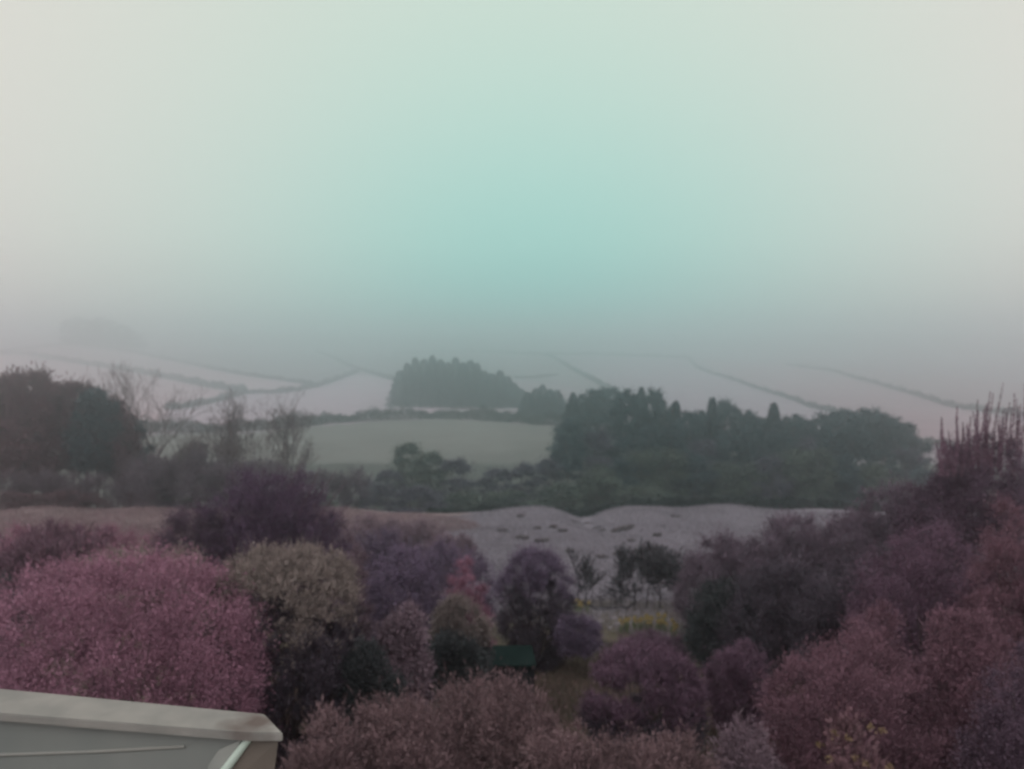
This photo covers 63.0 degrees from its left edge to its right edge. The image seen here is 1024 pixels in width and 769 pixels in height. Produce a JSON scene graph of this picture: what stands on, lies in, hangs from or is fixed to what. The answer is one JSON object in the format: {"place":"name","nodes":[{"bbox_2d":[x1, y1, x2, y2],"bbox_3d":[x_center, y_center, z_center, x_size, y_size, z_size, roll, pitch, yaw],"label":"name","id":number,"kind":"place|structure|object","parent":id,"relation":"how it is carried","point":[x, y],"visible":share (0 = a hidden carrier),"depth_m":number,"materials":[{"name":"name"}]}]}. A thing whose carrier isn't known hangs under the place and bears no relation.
{"place":"outdoors","nodes":[
{"label":"outdoors","id":0,"kind":"place"},
{"bbox_2d":[0,328,1023,768],"bbox_3d":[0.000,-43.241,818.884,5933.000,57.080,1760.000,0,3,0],"label":"ground","id":1,"kind":"structure","parent":0,"point":[970,368],"depth_m":456.02,"materials":[{"name":"grey plant"}]},
{"bbox_2d":[0,466,35,502],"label":"leafless bush","id":2,"kind":"object","parent":1,"relation":"on","point":[22,485],"visible":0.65,"depth_m":74.46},
{"bbox_2d":[3,370,33,459],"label":"pine tree","id":3,"kind":"object","parent":1,"relation":"on","point":[17,384],"visible":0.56,"depth_m":83.73,"materials":[{"name":"green plant"}]},
{"bbox_2d":[5,423,66,493],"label":"pine tree","id":4,"kind":"object","parent":1,"relation":"on","point":[27,439],"visible":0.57,"depth_m":81.99,"materials":[{"name":"green plant"}]},
{"bbox_2d":[27,367,58,503],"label":"pine tree","id":5,"kind":"object","parent":1,"relation":"on","point":[42,379],"visible":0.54,"depth_m":84.98,"materials":[{"name":"green plant"}]},
{"bbox_2d":[19,375,79,475],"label":"pine tree","id":6,"kind":"object","parent":1,"relation":"on","point":[56,390],"visible":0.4,"depth_m":85.09,"materials":[{"name":"green plant"}]},
{"bbox_2d":[29,466,80,506],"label":"leafless bush","id":7,"kind":"object","parent":1,"relation":"on","point":[47,482],"visible":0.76,"depth_m":73.80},
{"bbox_2d":[0,514,117,669],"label":"sapling","id":8,"kind":"object","parent":1,"relation":"on","point":[78,530],"visible":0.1,"depth_m":18.48,"materials":[{"name":"purple plant"}]},
{"bbox_2d":[0,522,118,638],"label":"sapling","id":9,"kind":"object","parent":1,"relation":"on","point":[16,557],"visible":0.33,"depth_m":17.42,"materials":[{"name":"purple plant"}]},
{"bbox_2d":[55,470,117,510],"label":"leafless bush","id":10,"kind":"object","parent":1,"relation":"on","point":[88,485],"visible":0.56,"depth_m":73.27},
{"bbox_2d":[53,385,129,507],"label":"pine tree","id":11,"kind":"object","parent":1,"relation":"on","point":[82,451],"visible":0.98,"depth_m":83.26,"materials":[{"name":"green plant"}]},
{"bbox_2d":[87,393,144,510],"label":"pine tree","id":12,"kind":"object","parent":1,"relation":"on","point":[119,451],"visible":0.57,"depth_m":85.67,"materials":[{"name":"green plant"}]},
{"bbox_2d":[87,514,157,586],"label":"scrub","id":13,"kind":"object","parent":1,"relation":"on","point":[115,544],"visible":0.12,"depth_m":33.12,"materials":[{"name":"purple plant"}]},
{"bbox_2d":[0,349,247,391],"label":"hedge","id":14,"kind":"object","parent":1,"relation":"on","point":[196,380],"visible":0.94,"depth_m":484.29,"materials":[{"name":"green plant"}]},
{"bbox_2d":[87,356,161,504],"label":"bare tree","id":15,"kind":"object","parent":1,"relation":"on","point":[124,393],"visible":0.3,"depth_m":92.10,"materials":[{"name":"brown plant"}]},
{"bbox_2d":[40,535,220,704],"bbox_3d":[-4.773,3.834,10.771,2.351,3.694,2.114,0,3,0],"label":"shrub","id":16,"kind":"object","parent":1,"relation":"on","point":[120,552],"visible":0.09,"depth_m":10.62,"materials":[{"name":"pink plant"}]},
{"bbox_2d":[0,689,282,768],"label":"roof","id":17,"kind":"structure","parent":1,"relation":"on","point":[45,731],"depth_m":2.71,"materials":[{"name":"grey paint"}]},
{"bbox_2d":[0,525,290,729],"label":"flowering shrub","id":18,"kind":"object","parent":1,"relation":"on","point":[156,627],"visible":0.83,"depth_m":8.41,"materials":[{"name":"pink plant"}]},
{"bbox_2d":[100,462,191,508],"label":"leafless bush","id":19,"kind":"object","parent":1,"relation":"on","point":[117,489],"visible":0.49,"depth_m":73.88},
{"bbox_2d":[120,450,195,508],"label":"leafless bush","id":20,"kind":"object","parent":1,"relation":"on","point":[167,472],"visible":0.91,"depth_m":72.22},
{"bbox_2d":[3,343,316,383],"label":"hedge","id":21,"kind":"object","parent":1,"relation":"on","point":[255,374],"visible":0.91,"depth_m":595.76,"materials":[{"name":"green plant"}]},
{"bbox_2d":[120,377,225,500],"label":"bare tree","id":22,"kind":"object","parent":1,"relation":"on","point":[162,432],"visible":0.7,"depth_m":97.12,"materials":[{"name":"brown plant"}]},
{"bbox_2d":[144,494,245,622],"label":"shrub","id":23,"kind":"object","parent":1,"relation":"on","point":[180,525],"visible":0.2,"depth_m":24.78,"materials":[{"name":"purple plant"}]},
{"bbox_2d":[172,459,236,508],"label":"leafless bush","id":24,"kind":"object","parent":1,"relation":"on","point":[213,479],"visible":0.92,"depth_m":71.25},
{"bbox_2d":[188,385,256,472],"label":"bare tree","id":25,"kind":"object","parent":1,"relation":"on","point":[235,424],"visible":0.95,"depth_m":73.19,"materials":[{"name":"grey plant"}]},
{"bbox_2d":[0,504,480,545],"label":"strip grass","id":26,"kind":"structure","parent":1,"relation":"on","point":[139,510],"depth_m":54.73,"materials":[{"name":"plant"}]},
{"bbox_2d":[211,417,281,490],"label":"bare tree","id":27,"kind":"object","parent":1,"relation":"on","point":[268,437],"visible":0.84,"depth_m":75.06,"materials":[{"name":"grey plant"}]},
{"bbox_2d":[163,369,358,409],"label":"hedge","id":28,"kind":"object","parent":1,"relation":"on","point":[244,390],"visible":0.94,"depth_m":369.36,"materials":[{"name":"green plant"}]},
{"bbox_2d":[186,453,363,622],"bbox_3d":[-7.474,4.780,25.613,6.123,5.792,5.234,0,3,0],"label":"fan shrub","id":29,"kind":"object","parent":1,"relation":"on","point":[270,517],"visible":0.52,"depth_m":24.96,"materials":[{"name":"purple plant"}]},
{"bbox_2d":[187,535,368,768],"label":"tree","id":30,"kind":"object","parent":1,"relation":"on","point":[276,575],"visible":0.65,"depth_m":9.53,"materials":[{"name":"green plant"}]},
{"bbox_2d":[251,388,322,477],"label":"bare tree","id":31,"kind":"object","parent":1,"relation":"on","point":[284,439],"visible":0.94,"depth_m":79.47,"materials":[{"name":"grey plant"}]},
{"bbox_2d":[277,695,369,768],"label":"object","id":32,"kind":"object","parent":1,"relation":"on","point":[325,753],"visible":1,"depth_m":8.14,"materials":[{"name":"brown plant"}]},
{"bbox_2d":[308,464,374,506],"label":"leafless bush","id":33,"kind":"object","parent":1,"relation":"on","point":[341,479],"visible":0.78,"depth_m":78.03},
{"bbox_2d":[138,404,563,433],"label":"hedge","id":34,"kind":"object","parent":1,"relation":"on","point":[457,414],"visible":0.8,"depth_m":201.52,"materials":[{"name":"green plant"}]},
{"bbox_2d":[337,533,376,642],"bbox_3d":[-2.397,3.927,12.676,0.845,3.472,0.802,0,3,0],"label":"tree","id":35,"kind":"object","parent":1,"relation":"on","point":[364,575],"visible":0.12,"depth_m":12.61,"materials":[{"name":"purple plant"}]},
{"bbox_2d":[327,629,414,743],"bbox_3d":[-1.654,3.527,9.777,1.072,1.378,0.976,0,3,0],"label":"dwarf conifer","id":36,"kind":"object","parent":1,"relation":"on","point":[366,662],"visible":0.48,"depth_m":9.63,"materials":[{"name":"green plant"}]},
{"bbox_2d":[326,507,420,553],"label":"scrub","id":37,"kind":"object","parent":1,"relation":"on","point":[373,523],"visible":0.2,"depth_m":38.35,"materials":[{"name":"purple plant"}]},
{"bbox_2d":[335,520,430,609],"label":"scrub","id":38,"kind":"object","parent":1,"relation":"on","point":[369,545],"visible":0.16,"depth_m":27.04,"materials":[{"name":"purple plant"}]},
{"bbox_2d":[364,468,409,511],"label":"scrub tree","id":39,"kind":"object","parent":1,"relation":"on","point":[383,475],"visible":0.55,"depth_m":97.92,"materials":[{"name":"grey plant"}]},
{"bbox_2d":[319,674,465,768],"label":"thicket","id":40,"kind":"object","parent":1,"relation":"on","point":[405,744],"visible":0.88,"depth_m":8.44,"materials":[{"name":"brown plant"}]},
{"bbox_2d":[384,370,414,407],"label":"conifer tree","id":41,"kind":"object","parent":1,"relation":"on","point":[392,399],"visible":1,"depth_m":298.70,"materials":[{"name":"green plant"}]},
{"bbox_2d":[360,538,446,699],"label":"shrub","id":42,"kind":"object","parent":1,"relation":"on","point":[396,579],"visible":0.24,"depth_m":15.50,"materials":[{"name":"purple plant"}]},
{"bbox_2d":[371,592,439,717],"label":"shrub","id":43,"kind":"object","parent":1,"relation":"on","point":[404,646],"visible":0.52,"depth_m":11.02,"materials":[{"name":"purple plant"}]},
{"bbox_2d":[386,440,426,508],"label":"scrub tree","id":44,"kind":"object","parent":1,"relation":"on","point":[399,461],"visible":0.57,"depth_m":111.49,"materials":[{"name":"green plant"}]},
{"bbox_2d":[375,515,449,552],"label":"scrub","id":45,"kind":"object","parent":1,"relation":"on","point":[418,529],"visible":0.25,"depth_m":37.01,"materials":[{"name":"purple plant"}]},
{"bbox_2d":[382,482,448,512],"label":"scrub tree","id":46,"kind":"object","parent":1,"relation":"on","point":[419,491],"visible":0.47,"depth_m":84.17,"materials":[{"name":"green plant"}]},
{"bbox_2d":[405,449,454,510],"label":"scrub tree","id":47,"kind":"object","parent":1,"relation":"on","point":[428,477],"visible":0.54,"depth_m":103.24,"materials":[{"name":"green plant"}]},
{"bbox_2d":[418,355,447,407],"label":"conifer tree","id":48,"kind":"object","parent":1,"relation":"on","point":[430,368],"visible":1,"depth_m":295.06,"materials":[{"name":"green plant"}]},
{"bbox_2d":[385,532,503,632],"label":"shrub","id":49,"kind":"object","parent":1,"relation":"on","point":[438,561],"visible":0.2,"depth_m":21.27,"materials":[{"name":"purple plant"}]},
{"bbox_2d":[434,456,480,508],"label":"scrub tree","id":50,"kind":"object","parent":1,"relation":"on","point":[458,481],"visible":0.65,"depth_m":100.01,"materials":[{"name":"green plant"}]},
{"bbox_2d":[426,624,494,705],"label":"shrub","id":51,"kind":"object","parent":1,"relation":"on","point":[447,646],"visible":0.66,"depth_m":12.83,"materials":[{"name":"green plant"}]},
{"bbox_2d":[422,588,498,697],"bbox_3d":[-0.878,4.181,13.634,1.394,1.796,1.261,0,3,0],"label":"dome conifer","id":52,"kind":"object","parent":1,"relation":"on","point":[452,609],"visible":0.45,"depth_m":13.46,"materials":[{"name":"green plant"}]},
{"bbox_2d":[448,361,476,407],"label":"conifer tree","id":53,"kind":"object","parent":1,"relation":"on","point":[458,396],"visible":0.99,"depth_m":291.82,"materials":[{"name":"green plant"}]},
{"bbox_2d":[443,549,497,703],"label":"flowering shrub","id":54,"kind":"object","parent":1,"relation":"on","point":[461,582],"visible":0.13,"depth_m":15.66,"materials":[{"name":"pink plant"}]},
{"bbox_2d":[476,373,509,408],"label":"conifer tree","id":55,"kind":"object","parent":1,"relation":"on","point":[487,386],"visible":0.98,"depth_m":288.94,"materials":[{"name":"green plant"}]},
{"bbox_2d":[471,466,525,503],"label":"scrub tree","id":56,"kind":"object","parent":1,"relation":"on","point":[490,485],"visible":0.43,"depth_m":99.78,"materials":[{"name":"green plant"}]},
{"bbox_2d":[421,658,578,768],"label":"thicket","id":57,"kind":"object","parent":1,"relation":"on","point":[496,716],"visible":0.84,"depth_m":9.29,"materials":[{"name":"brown plant"}]},
{"bbox_2d":[476,487,544,506],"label":"scrub tree","id":58,"kind":"object","parent":1,"relation":"on","point":[509,495],"visible":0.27,"depth_m":83.95,"materials":[{"name":"green plant"}]},
{"bbox_2d":[490,645,536,722],"bbox_3d":[0.010,5.251,14.615,0.819,1.127,0.770,0,3,0],"label":"shed","id":59,"kind":"object","parent":1,"relation":"on","point":[517,657],"visible":0.41,"depth_m":14.32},
{"bbox_2d":[500,460,549,502],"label":"scrub tree","id":60,"kind":"object","parent":1,"relation":"on","point":[526,469],"visible":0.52,"depth_m":101.26,"materials":[{"name":"green plant"}]},
{"bbox_2d":[490,537,586,673],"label":"shrub","id":61,"kind":"object","parent":1,"relation":"on","point":[522,631],"visible":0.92,"depth_m":17.92,"materials":[{"name":"purple plant"}]},
{"bbox_2d":[529,455,567,506],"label":"scrub tree","id":62,"kind":"object","parent":1,"relation":"on","point":[544,464],"visible":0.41,"depth_m":103.81,"materials":[{"name":"green plant"}]},
{"bbox_2d":[522,479,590,511],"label":"scrub tree","id":63,"kind":"object","parent":1,"relation":"on","point":[563,489],"visible":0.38,"depth_m":87.56,"materials":[{"name":"green plant"}]},
{"bbox_2d":[545,418,592,508],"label":"broadleaf tree","id":64,"kind":"object","parent":1,"relation":"on","point":[566,443],"visible":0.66,"depth_m":105.66,"materials":[{"name":"green plant"}]},
{"bbox_2d":[511,717,630,768],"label":"thicket","id":65,"kind":"object","parent":1,"relation":"on","point":[565,753],"visible":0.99,"depth_m":8.28,"materials":[{"name":"pink plant"}]},
{"bbox_2d":[547,610,607,660],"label":"shrub","id":66,"kind":"object","parent":1,"relation":"on","point":[574,636],"visible":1,"depth_m":17.07,"materials":[{"name":"purple plant"}]},
{"bbox_2d":[486,639,705,721],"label":"lawn grass","id":67,"kind":"structure","parent":1,"relation":"on","point":[575,659],"depth_m":17.19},
{"bbox_2d":[580,387,612,417],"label":"pine tree","id":68,"kind":"object","parent":1,"relation":"on","point":[599,396],"visible":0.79,"depth_m":150.35,"materials":[{"name":"green plant"}]},
{"bbox_2d":[571,471,625,511],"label":"scrub tree","id":69,"kind":"object","parent":1,"relation":"on","point":[589,486],"visible":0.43,"depth_m":90.46,"materials":[{"name":"green plant"}]},
{"bbox_2d":[578,427,618,504],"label":"broadleaf tree","id":70,"kind":"object","parent":1,"relation":"on","point":[594,439],"visible":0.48,"depth_m":105.64,"materials":[{"name":"green plant"}]},
{"bbox_2d":[224,659,973,768],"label":"rough grass","id":71,"kind":"structure","parent":1,"relation":"on","point":[712,731],"depth_m":15.74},
{"bbox_2d":[603,387,650,452],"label":"pine tree","id":72,"kind":"object","parent":1,"relation":"on","point":[633,402],"visible":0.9,"depth_m":117.43,"materials":[{"name":"green plant"}]},
{"bbox_2d":[599,537,669,606],"bbox_3d":[4.029,6.284,27.609,2.476,2.536,1.669,-1,3,-23],"label":"sapling","id":73,"kind":"object","parent":1,"relation":"on","point":[623,554],"visible":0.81,"depth_m":27.50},
{"bbox_2d":[572,637,716,760],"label":"dome bush","id":74,"kind":"object","parent":1,"relation":"on","point":[671,702],"visible":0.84,"depth_m":10.90,"materials":[{"name":"purple plant"}]},
{"bbox_2d":[596,621,699,672],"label":"shrub","id":75,"kind":"object","parent":1,"relation":"on","point":[656,635],"visible":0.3,"depth_m":18.26,"materials":[{"name":"purple plant"}]},
{"bbox_2d":[640,385,671,451],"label":"pine tree","id":76,"kind":"object","parent":1,"relation":"on","point":[654,399],"visible":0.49,"depth_m":118.38,"materials":[{"name":"green plant"}]},
{"bbox_2d":[591,714,726,768],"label":"thicket","id":77,"kind":"object","parent":1,"relation":"on","point":[651,755],"visible":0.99,"depth_m":8.17,"materials":[{"name":"pink plant"}]},
{"bbox_2d":[633,547,696,608],"bbox_3d":[4.974,6.225,26.402,2.361,2.106,1.683,0,3,0],"label":"sapling","id":78,"kind":"object","parent":1,"relation":"on","point":[661,563],"visible":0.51,"depth_m":26.40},
{"bbox_2d":[425,495,924,517],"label":"hedge","id":79,"kind":"object","parent":1,"relation":"on","point":[682,501],"visible":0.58,"depth_m":64.58,"materials":[{"name":"green plant"}]},
{"bbox_2d":[332,503,1023,639],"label":"field grass","id":80,"kind":"structure","parent":1,"relation":"on","point":[579,527],"depth_m":47.56,"materials":[{"name":"plant"}]},
{"bbox_2d":[672,408,706,496],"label":"pine tree","id":81,"kind":"object","parent":1,"relation":"on","point":[696,421],"visible":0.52,"depth_m":115.43,"materials":[{"name":"green plant"}]},
{"bbox_2d":[684,396,730,497],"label":"fir tree","id":82,"kind":"object","parent":1,"relation":"on","point":[712,416],"visible":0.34,"depth_m":116.79,"materials":[{"name":"green plant"}]},
{"bbox_2d":[658,521,794,651],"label":"shrub","id":83,"kind":"object","parent":1,"relation":"on","point":[723,557],"visible":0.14,"depth_m":21.11,"materials":[{"name":"purple plant"}]},
{"bbox_2d":[671,565,788,671],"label":"shrub","id":84,"kind":"object","parent":1,"relation":"on","point":[696,640],"visible":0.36,"depth_m":17.59,"materials":[{"name":"green plant"}]},
{"bbox_2d":[698,635,777,738],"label":"shrub","id":85,"kind":"object","parent":1,"relation":"on","point":[730,681],"visible":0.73,"depth_m":12.43,"materials":[{"name":"purple plant"}]},
{"bbox_2d":[702,700,787,768],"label":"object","id":86,"kind":"object","parent":1,"relation":"on","point":[739,748],"visible":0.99,"depth_m":8.38,"materials":[{"name":"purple plant"}]},
{"bbox_2d":[747,452,798,502],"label":"broadleaf tree","id":87,"kind":"object","parent":1,"relation":"on","point":[769,463],"visible":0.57,"depth_m":95.82,"materials":[{"name":"green plant"}]},
{"bbox_2d":[700,546,847,686],"bbox_3d":[5.460,4.628,16.770,3.240,2.909,2.928,0,3,0],"label":"shrub","id":88,"kind":"object","parent":1,"relation":"on","point":[776,577],"visible":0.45,"depth_m":16.40,"materials":[{"name":"purple plant"}]},
{"bbox_2d":[689,358,870,417],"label":"hedge","id":89,"kind":"object","parent":1,"relation":"on","point":[816,405],"visible":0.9,"depth_m":359.67,"materials":[{"name":"green plant"}]},
{"bbox_2d":[764,446,818,508],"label":"broadleaf tree","id":90,"kind":"object","parent":1,"relation":"on","point":[794,457],"visible":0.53,"depth_m":95.52,"materials":[{"name":"green plant"}]},
{"bbox_2d":[735,502,885,637],"bbox_3d":[7.474,4.755,20.693,4.425,3.994,4.201,0,3,0],"label":"shrub","id":91,"kind":"object","parent":1,"relation":"on","point":[778,526],"visible":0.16,"depth_m":20.67,"materials":[{"name":"purple plant"}]},
{"bbox_2d":[795,409,857,466],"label":"pine tree","id":92,"kind":"object","parent":1,"relation":"on","point":[809,429],"visible":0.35,"depth_m":115.98,"materials":[{"name":"green plant"}]},
{"bbox_2d":[773,537,926,684],"bbox_3d":[6.251,4.210,15.255,2.794,3.028,2.534,2,4,43],"label":"shrub","id":93,"kind":"object","parent":1,"relation":"on","point":[821,610],"visible":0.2,"depth_m":15.09,"materials":[{"name":"purple plant"}]},
{"bbox_2d":[808,700,893,768],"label":"flowering shrub","id":94,"kind":"object","parent":1,"relation":"on","point":[847,732],"visible":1,"depth_m":7.13,"materials":[{"name":"brown plant"}]},
{"bbox_2d":[744,615,967,768],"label":"shrub","id":95,"kind":"object","parent":1,"relation":"on","point":[804,726],"visible":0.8,"depth_m":9.15,"materials":[{"name":"purple plant"}]},
{"bbox_2d":[847,460,899,502],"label":"broadleaf tree","id":96,"kind":"object","parent":1,"relation":"on","point":[875,470],"visible":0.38,"depth_m":95.61,"materials":[{"name":"green plant"}]},
{"bbox_2d":[837,592,920,758],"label":"shrub","id":97,"kind":"object","parent":1,"relation":"on","point":[879,613],"visible":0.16,"depth_m":10.71,"materials":[{"name":"purple plant"}]},
{"bbox_2d":[807,465,958,642],"bbox_3d":[8.473,3.991,18.697,3.677,4.618,3.588,0,3,0],"label":"shrub","id":98,"kind":"object","parent":1,"relation":"on","point":[873,527],"visible":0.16,"depth_m":18.51,"materials":[{"name":"purple plant"}]},
{"bbox_2d":[864,412,913,464],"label":"pine tree","id":99,"kind":"object","parent":1,"relation":"on","point":[893,427],"visible":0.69,"depth_m":117.19,"materials":[{"name":"green plant"}]},
{"bbox_2d":[786,363,1023,416],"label":"hedge","id":100,"kind":"object","parent":1,"relation":"on","point":[952,403],"visible":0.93,"depth_m":343.85,"materials":[{"name":"green plant"}]},
{"bbox_2d":[827,508,1020,726],"bbox_3d":[6.577,3.689,13.189,2.949,3.516,2.812,0,3,0],"label":"shrub","id":101,"kind":"object","parent":1,"relation":"on","point":[911,576],"visible":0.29,"depth_m":13.08,"materials":[{"name":"purple plant"}]},
{"bbox_2d":[886,460,1002,640],"bbox_3d":[9.250,3.754,17.611,2.769,4.480,2.658,0,3,0],"label":"shrub","id":102,"kind":"object","parent":1,"relation":"on","point":[900,517],"visible":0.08,"depth_m":17.50,"materials":[{"name":"purple plant"}]},
{"bbox_2d":[885,592,1023,768],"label":"shrub","id":103,"kind":"object","parent":1,"relation":"on","point":[955,664],"visible":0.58,"depth_m":9.02,"materials":[{"name":"purple plant"}]},
{"bbox_2d":[891,383,1023,641],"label":"shooting shrub","id":104,"kind":"object","parent":1,"relation":"on","point":[975,484],"visible":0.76,"depth_m":16.36,"materials":[{"name":"purple plant"}]},
{"bbox_2d":[938,629,1023,768],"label":"shrub","id":105,"kind":"object","parent":1,"relation":"on","point":[1008,727],"visible":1,"depth_m":7.71,"materials":[{"name":"purple plant"}]},
{"bbox_2d":[941,490,1023,749],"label":"shrub","id":106,"kind":"object","parent":1,"relation":"on","point":[1002,590],"visible":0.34,"depth_m":11.63,"materials":[{"name":"brown plant"}]},
{"bbox_2d":[0,0,1023,333],"label":"sky","id":107,"kind":"structure","parent":0,"point":[303,166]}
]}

